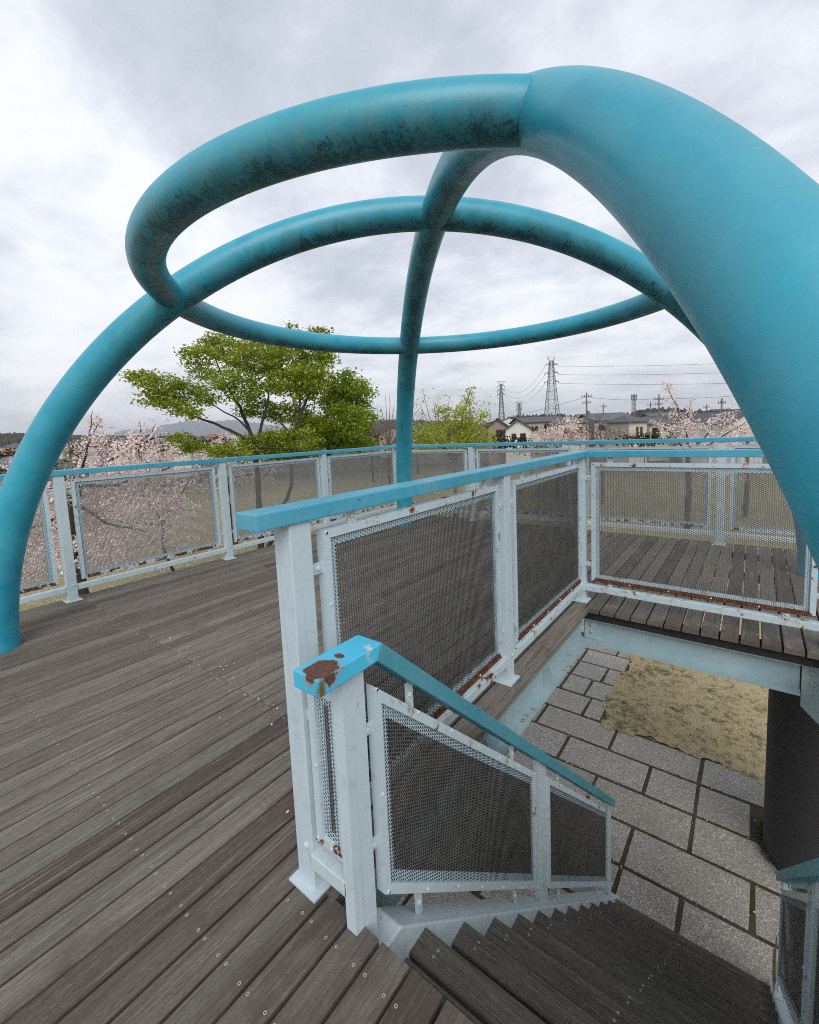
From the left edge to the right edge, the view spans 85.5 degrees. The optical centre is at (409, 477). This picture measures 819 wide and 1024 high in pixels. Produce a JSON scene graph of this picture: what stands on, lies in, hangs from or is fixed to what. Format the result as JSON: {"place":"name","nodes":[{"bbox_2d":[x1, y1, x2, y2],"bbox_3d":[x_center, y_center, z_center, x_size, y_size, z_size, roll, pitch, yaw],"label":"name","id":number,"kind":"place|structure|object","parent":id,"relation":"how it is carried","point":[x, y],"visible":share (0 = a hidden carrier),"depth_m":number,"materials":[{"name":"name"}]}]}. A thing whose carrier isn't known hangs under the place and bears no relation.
{"place":"outdoors","nodes":[
{"label":"outdoors","id":0,"kind":"place"},
{"bbox_2d":[0,448,15,458],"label":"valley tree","id":1,"kind":"object","parent":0,"point":[6,453],"visible":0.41,"depth_m":89.89,"materials":[{"name":"green plant"}]},
{"bbox_2d":[0,432,283,454],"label":"wooded hill","id":2,"kind":"structure","parent":0,"point":[7,438],"depth_m":612.70,"materials":[{"name":"plant"}]},
{"bbox_2d":[105,419,291,436],"bbox_3d":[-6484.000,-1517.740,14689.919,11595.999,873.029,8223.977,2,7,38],"label":"mountain","id":3,"kind":"structure","parent":0,"point":[200,428],"depth_m":13060.65,"materials":[{"name":"grey"}]},
{"bbox_2d":[290,419,484,448],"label":"wooded hill","id":4,"kind":"structure","parent":0,"point":[379,429],"depth_m":387.30,"materials":[{"name":"green plant"}]},
{"bbox_2d":[19,440,796,766],"bbox_3d":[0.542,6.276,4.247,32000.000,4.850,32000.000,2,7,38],"label":"ground","id":5,"kind":"structure","parent":0,"point":[663,692],"depth_m":14.37,"materials":[{"name":"beige soil"}]},
{"bbox_2d":[0,447,17,457],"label":"house","id":6,"kind":"structure","parent":5,"relation":"on","point":[12,449],"depth_m":131.80,"materials":[{"name":"red tile"}]},
{"bbox_2d":[0,443,18,449],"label":"house","id":7,"kind":"structure","parent":5,"relation":"on","point":[10,445],"depth_m":230.51,"materials":[{"name":"grey stone"}]},
{"bbox_2d":[0,456,56,485],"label":"house","id":8,"kind":"structure","parent":5,"relation":"on","point":[3,459],"depth_m":64.03,"materials":[{"name":"blue tile"}]},
{"bbox_2d":[59,443,69,458],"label":"house","id":9,"kind":"structure","parent":5,"relation":"on","point":[65,449],"depth_m":384.31,"materials":[{"name":"grey stone"}]},
{"bbox_2d":[53,451,84,489],"bbox_3d":[-19.882,1.113,26.035,2.177,5.362,1.660,2,7,38],"label":"bush","id":10,"kind":"object","parent":5,"relation":"on","point":[67,462],"visible":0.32,"depth_m":26.16,"materials":[{"name":"green plant"}]},
{"bbox_2d":[64,442,90,458],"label":"valley tree","id":11,"kind":"object","parent":5,"relation":"on","point":[78,450],"visible":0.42,"depth_m":79.71,"materials":[{"name":"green plant"}]},
{"bbox_2d":[71,439,89,459],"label":"house","id":12,"kind":"structure","parent":5,"relation":"on","point":[75,440],"depth_m":330.34,"materials":[{"name":"brown tile"}]},
{"bbox_2d":[0,411,189,596],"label":"cherry tree","id":13,"kind":"object","parent":5,"relation":"on","point":[120,451],"visible":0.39,"depth_m":9.50,"materials":[{"name":"pink plant"}]},
{"bbox_2d":[81,439,115,474],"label":"house","id":14,"kind":"structure","parent":5,"relation":"on","point":[108,441],"depth_m":121.75,"materials":[{"name":"grey stone"}]},
{"bbox_2d":[94,440,121,465],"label":"valley tree","id":15,"kind":"object","parent":5,"relation":"on","point":[105,445],"visible":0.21,"depth_m":94.37,"materials":[{"name":"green plant"}]},
{"bbox_2d":[111,437,128,465],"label":"house","id":16,"kind":"structure","parent":5,"relation":"on","point":[119,439],"depth_m":151.26,"materials":[{"name":"grey stone"}]},
{"bbox_2d":[120,440,147,473],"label":"house","id":17,"kind":"structure","parent":5,"relation":"on","point":[140,457],"depth_m":111.70,"materials":[{"name":"beige tile"}]},
{"bbox_2d":[122,440,153,481],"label":"valley tree","id":18,"kind":"object","parent":5,"relation":"on","point":[140,447],"visible":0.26,"depth_m":85.05,"materials":[{"name":"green plant"}]},
{"bbox_2d":[87,445,218,570],"bbox_3d":[-7.926,1.157,13.409,4.020,4.239,3.406,-4,6,-10],"label":"cherry tree","id":19,"kind":"object","parent":5,"relation":"on","point":[169,530],"visible":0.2,"depth_m":13.36,"materials":[{"name":"pink plant"}]},
{"bbox_2d":[144,439,176,478],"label":"valley tree","id":20,"kind":"object","parent":5,"relation":"on","point":[160,449],"visible":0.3,"depth_m":74.56,"materials":[{"name":"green plant"}]},
{"bbox_2d":[148,437,181,470],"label":"house","id":21,"kind":"structure","parent":5,"relation":"on","point":[160,441],"depth_m":130.46,"materials":[{"name":"blue tile"}]},
{"bbox_2d":[174,438,204,477],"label":"house","id":22,"kind":"structure","parent":5,"relation":"on","point":[186,458],"depth_m":96.56,"materials":[{"name":"grey stone"}]},
{"bbox_2d":[190,436,212,478],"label":"valley tree","id":23,"kind":"object","parent":5,"relation":"on","point":[203,442],"visible":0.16,"depth_m":70.15,"materials":[{"name":"green plant"}]},
{"bbox_2d":[204,433,224,453],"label":"house","id":24,"kind":"structure","parent":5,"relation":"on","point":[208,436],"depth_m":300.98,"materials":[{"name":"red tile"}]},
{"bbox_2d":[209,435,234,444],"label":"cherry tree","id":25,"kind":"object","parent":5,"relation":"on","point":[216,437],"visible":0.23,"depth_m":113.59,"materials":[{"name":"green plant"}]},
{"bbox_2d":[118,320,341,548],"bbox_3d":[-5.945,-1.133,15.309,7.536,8.320,4.109,-3,6,-5],"label":"broadleaf tree","id":26,"kind":"object","parent":5,"relation":"on","point":[306,373],"visible":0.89,"depth_m":14.54,"materials":[{"name":"green plant"}]},
{"bbox_2d":[181,431,282,544],"bbox_3d":[-7.922,0.442,20.425,4.985,5.195,2.387,0,6,21],"label":"cherry tree","id":27,"kind":"object","parent":5,"relation":"on","point":[220,441],"visible":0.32,"depth_m":20.11,"materials":[{"name":"pink plant"}]},
{"bbox_2d":[229,434,238,448],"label":"house","id":28,"kind":"structure","parent":5,"relation":"on","point":[234,439],"depth_m":420.83,"materials":[{"name":"grey stone"}]},
{"bbox_2d":[304,367,384,520],"bbox_3d":[-2.505,-0.797,17.041,3.351,7.080,3.854,-4,6,-13],"label":"broadleaf tree","id":29,"kind":"object","parent":5,"relation":"on","point":[340,401],"visible":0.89,"depth_m":16.60,"materials":[{"name":"green plant"}]},
{"bbox_2d":[367,429,384,478],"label":"valley tree","id":30,"kind":"object","parent":5,"relation":"on","point":[374,444],"visible":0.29,"depth_m":59.97,"materials":[{"name":"green plant"}]},
{"bbox_2d":[377,427,395,456],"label":"house","id":31,"kind":"structure","parent":5,"relation":"on","point":[384,440],"depth_m":150.00,"materials":[{"name":"grey stone"}]},
{"bbox_2d":[374,397,423,506],"bbox_3d":[-0.384,-0.824,20.697,2.617,6.827,1.365,-3,6,-6],"label":"bare tree","id":32,"kind":"object","parent":5,"relation":"on","point":[388,440],"visible":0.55,"depth_m":20.98,"materials":[{"name":"brown plant"}]},
{"bbox_2d":[380,437,419,459],"bbox_3d":[-0.726,-0.673,34.220,3.255,5.267,2.259,-2,6,2],"label":"bush","id":33,"kind":"object","parent":5,"relation":"on","point":[394,444],"visible":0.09,"depth_m":34.04,"materials":[{"name":"green plant"}]},
{"bbox_2d":[412,427,423,449],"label":"house","id":34,"kind":"structure","parent":5,"relation":"on","point":[413,440],"depth_m":189.41,"materials":[{"name":"grey stone"}]},
{"bbox_2d":[412,429,432,473],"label":"valley tree","id":35,"kind":"object","parent":5,"relation":"on","point":[418,443],"visible":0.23,"depth_m":70.06,"materials":[{"name":"green plant"}]},
{"bbox_2d":[412,381,498,516],"bbox_3d":[1.821,-0.657,17.729,3.246,6.397,3.625,2,7,38],"label":"young tree","id":36,"kind":"object","parent":5,"relation":"on","point":[462,434],"visible":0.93,"depth_m":17.70,"materials":[{"name":"green plant"}]},
{"bbox_2d":[487,418,508,465],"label":"house","id":37,"kind":"structure","parent":5,"relation":"on","point":[499,426],"depth_m":84.20,"materials":[{"name":"beige paint"}]},
{"bbox_2d":[496,429,502,435],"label":"window","id":38,"kind":"structure","parent":37,"relation":"in","point":[499,431],"depth_m":83.96,"materials":[{"name":"black glass"}]},
{"bbox_2d":[497,381,504,418],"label":"lattice pylon","id":39,"kind":"object","parent":5,"relation":"on","point":[500,396],"visible":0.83,"depth_m":470.77,"materials":[{"name":"metal"}]},
{"bbox_2d":[488,432,518,462],"bbox_3d":[12.829,-3.150,59.736,4.563,5.986,2.754,-3,6,-6],"label":"bush","id":40,"kind":"object","parent":5,"relation":"on","point":[501,439],"visible":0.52,"depth_m":59.62,"materials":[{"name":"green plant"}]},
{"bbox_2d":[503,417,512,424],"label":"house","id":41,"kind":"structure","parent":5,"relation":"on","point":[507,421],"depth_m":240.13,"materials":[{"name":"grey stone"}]},
{"bbox_2d":[502,419,533,462],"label":"house","id":42,"kind":"structure","parent":5,"relation":"on","point":[518,427],"depth_m":78.11,"materials":[{"name":"white paint"}]},
{"bbox_2d":[516,401,522,415],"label":"lattice pylon","id":43,"kind":"object","parent":5,"relation":"on","point":[519,408],"visible":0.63,"depth_m":759.71,"materials":[{"name":"metal"}]},
{"bbox_2d":[507,435,554,474],"bbox_3d":[13.787,-2.279,50.449,5.949,5.314,2.702,-4,6,-11],"label":"bush","id":44,"kind":"object","parent":5,"relation":"on","point":[519,439],"visible":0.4,"depth_m":50.11,"materials":[{"name":"green plant"}]},
{"bbox_2d":[509,416,562,458],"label":"house","id":45,"kind":"structure","parent":5,"relation":"on","point":[535,421],"depth_m":104.34,"materials":[{"name":"grey stone"}]},
{"bbox_2d":[544,357,559,415],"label":"lattice pylon","id":46,"kind":"object","parent":5,"relation":"on","point":[553,379],"visible":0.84,"depth_m":300.81,"materials":[{"name":"metal"}]},
{"bbox_2d":[558,373,702,374],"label":"power line","id":47,"kind":"object","parent":46,"relation":"attached to","point":[655,374],"visible":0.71,"depth_m":265.36,"materials":[{"name":"black metal"}]},
{"bbox_2d":[561,383,725,384],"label":"power line","id":48,"kind":"object","parent":46,"relation":"attached to","point":[642,384],"visible":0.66,"depth_m":271.00,"materials":[{"name":"black metal"}]},
{"bbox_2d":[528,414,590,487],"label":"cherry tree","id":49,"kind":"object","parent":5,"relation":"on","point":[555,433],"visible":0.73,"depth_m":32.55,"materials":[{"name":"pink plant"}]},
{"bbox_2d":[544,416,591,455],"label":"house","id":50,"kind":"structure","parent":5,"relation":"on","point":[555,422],"depth_m":96.50,"materials":[{"name":"brown tile"}]},
{"bbox_2d":[583,393,591,446],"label":"utility pole","id":51,"kind":"object","parent":5,"relation":"on","point":[587,413],"visible":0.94,"depth_m":92.28,"materials":[{"name":"concrete"}]},
{"bbox_2d":[442,397,584,424],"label":"power line","id":52,"kind":"object","parent":51,"relation":"attached to","point":[536,410],"visible":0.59,"depth_m":98.95,"materials":[{"name":"black metal"}]},
{"bbox_2d":[557,410,638,504],"bbox_3d":[12.781,-1.458,30.626,5.799,6.547,3.139,-3,6,-5],"label":"cherry tree","id":53,"kind":"object","parent":5,"relation":"on","point":[599,433],"visible":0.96,"depth_m":30.02,"materials":[{"name":"pink plant"}]},
{"bbox_2d":[578,412,630,457],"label":"house","id":54,"kind":"structure","parent":5,"relation":"on","point":[613,416],"depth_m":99.08,"materials":[{"name":"beige tile"}]},
{"bbox_2d":[599,424,605,430],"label":"window","id":55,"kind":"structure","parent":54,"relation":"in","point":[604,427],"depth_m":97.85,"materials":[{"name":"black glass"}]},
{"bbox_2d":[602,415,650,462],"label":"house","id":56,"kind":"structure","parent":5,"relation":"on","point":[637,425],"depth_m":76.87,"materials":[{"name":"grey stone"}]},
{"bbox_2d":[631,394,636,416],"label":"radio mast","id":57,"kind":"object","parent":5,"relation":"on","point":[634,402],"visible":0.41,"depth_m":140.18,"materials":[{"name":"metal"}]},
{"bbox_2d":[613,432,670,462],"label":"cherry tree","id":58,"kind":"object","parent":5,"relation":"on","point":[647,436],"visible":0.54,"depth_m":59.81,"materials":[{"name":"green plant"}]},
{"bbox_2d":[496,656,803,941],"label":"grass","id":59,"kind":"structure","parent":5,"relation":"on","point":[760,831],"depth_m":6.04,"materials":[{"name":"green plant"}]},
{"bbox_2d":[638,416,673,460],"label":"house","id":60,"kind":"structure","parent":5,"relation":"on","point":[655,429],"depth_m":82.32,"materials":[{"name":"grey stone"}]},
{"bbox_2d":[652,427,660,435],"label":"window","id":61,"kind":"structure","parent":60,"relation":"in","point":[654,430],"depth_m":82.02,"materials":[{"name":"black glass"}]},
{"bbox_2d":[639,412,676,417],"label":"house","id":62,"kind":"structure","parent":5,"relation":"on","point":[649,414],"depth_m":103.76,"materials":[{"name":"grey tile"}]},
{"bbox_2d":[654,394,663,416],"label":"utility pole","id":63,"kind":"object","parent":5,"relation":"on","point":[659,404],"visible":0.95,"depth_m":100.15,"materials":[{"name":"concrete"}]},
{"bbox_2d":[662,412,694,445],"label":"house","id":64,"kind":"structure","parent":5,"relation":"on","point":[666,416],"depth_m":92.57,"materials":[{"name":"grey stone"}]},
{"bbox_2d":[675,414,692,457],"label":"house","id":65,"kind":"structure","parent":5,"relation":"on","point":[681,429],"depth_m":87.00,"materials":[{"name":"brown tile"}]},
{"bbox_2d":[649,381,759,528],"bbox_3d":[12.931,-0.978,19.208,5.231,6.584,2.422,-3,6,-4],"label":"cherry tree","id":66,"kind":"object","parent":5,"relation":"on","point":[688,422],"visible":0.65,"depth_m":18.98,"materials":[{"name":"pink plant"}]},
{"bbox_2d":[681,409,762,462],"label":"house","id":67,"kind":"structure","parent":5,"relation":"on","point":[704,415],"depth_m":69.02,"materials":[{"name":"grey stone"}]},
{"bbox_2d":[718,398,725,409],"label":"utility pole","id":68,"kind":"object","parent":5,"relation":"on","point":[721,402],"visible":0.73,"depth_m":84.01,"materials":[{"name":"concrete"}]},
{"bbox_2d":[719,423,758,516],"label":"cherry tree","id":69,"kind":"object","parent":5,"relation":"on","point":[739,443],"visible":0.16,"depth_m":23.80,"materials":[{"name":"pink plant"}]},
{"bbox_2d":[0,515,818,1023],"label":"deck","id":70,"kind":"structure","parent":0,"point":[148,853],"depth_m":1.88,"materials":[{"name":"brown wood"}]},
{"bbox_2d":[121,542,391,812],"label":"blown petals","id":71,"kind":"object","parent":70,"relation":"on","point":[287,811],"visible":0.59,"depth_m":2.72,"materials":[{"name":"pink plant"}]},
{"bbox_2d":[0,437,795,604],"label":"guardrail","id":72,"kind":"object","parent":70,"relation":"on","point":[72,586],"visible":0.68,"depth_m":5.21,"materials":[{"name":"white metal"}]},
{"bbox_2d":[0,65,818,653],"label":"pipe pergola","id":73,"kind":"object","parent":70,"relation":"on","point":[714,213],"visible":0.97,"depth_m":1.43,"materials":[{"name":"teal paint"}]},
{"bbox_2d":[340,621,586,908],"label":"steel beam","id":74,"kind":"structure","parent":70,"relation":"attached to","point":[519,713],"depth_m":2.73,"materials":[{"name":"white metal"}]},
{"bbox_2d":[236,449,818,903],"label":"guardrail","id":75,"kind":"object","parent":70,"relation":"on","point":[318,873],"visible":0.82,"depth_m":2.23,"materials":[{"name":"white metal"}]},
{"bbox_2d":[579,618,818,724],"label":"steel beam","id":76,"kind":"structure","parent":70,"relation":"attached to","point":[772,673],"depth_m":3.11,"materials":[{"name":"metal"}]},
{"bbox_2d":[0,0,818,435],"label":"sky","id":77,"kind":"structure","parent":0,"point":[99,98],"materials":[{"name":"white"}]},
{"bbox_2d":[484,406,707,442],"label":"wooded hill","id":78,"kind":"structure","parent":0,"point":[641,412],"depth_m":309.99,"materials":[{"name":"plant"}]},
{"bbox_2d":[395,619,804,1006],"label":"paving","id":79,"kind":"structure","parent":0,"point":[715,892],"depth_m":4.66,"materials":[{"name":"grey stone"}]},
{"bbox_2d":[377,891,793,1023],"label":"staircase","id":80,"kind":"structure","parent":79,"relation":"on","point":[592,957],"depth_m":1.89,"materials":[{"name":"brown wood"}]},
{"bbox_2d":[293,635,614,937],"bbox_3d":[0.739,2.062,2.505,0.100,3.456,3.052,2,7,38],"label":"stair railing","id":81,"kind":"object","parent":80,"relation":"on","point":[519,855],"visible":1,"depth_m":1.60,"materials":[{"name":"white metal"}]},
{"bbox_2d":[776,858,818,1023],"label":"stair railing","id":82,"kind":"object","parent":80,"relation":"on","point":[799,915],"visible":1,"depth_m":2.06,"materials":[{"name":"white metal"}]},
{"bbox_2d":[772,936,776,993],"bbox_3d":[2.244,2.994,2.722,0.022,0.551,0.145,2,7,38],"label":"metal post","id":83,"kind":"object","parent":82,"relation":"attached to","point":[774,966],"visible":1,"depth_m":2.71,"materials":[{"name":"grey metal"}]},
{"bbox_2d":[490,627,773,917],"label":"fallen petals","id":84,"kind":"object","parent":79,"relation":"on","point":[673,746],"visible":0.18,"depth_m":6.24,"materials":[{"name":"pink plant"}]},
{"bbox_2d":[763,585,818,894],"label":"concrete column","id":85,"kind":"structure","parent":79,"relation":"on","point":[791,819],"depth_m":3.99,"materials":[{"name":"grey concrete"}]},
{"bbox_2d":[601,655,764,785],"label":"bare soil","id":86,"kind":"structure","parent":0,"point":[732,762],"depth_m":6.22,"materials":[{"name":"brown soil"}]}
]}

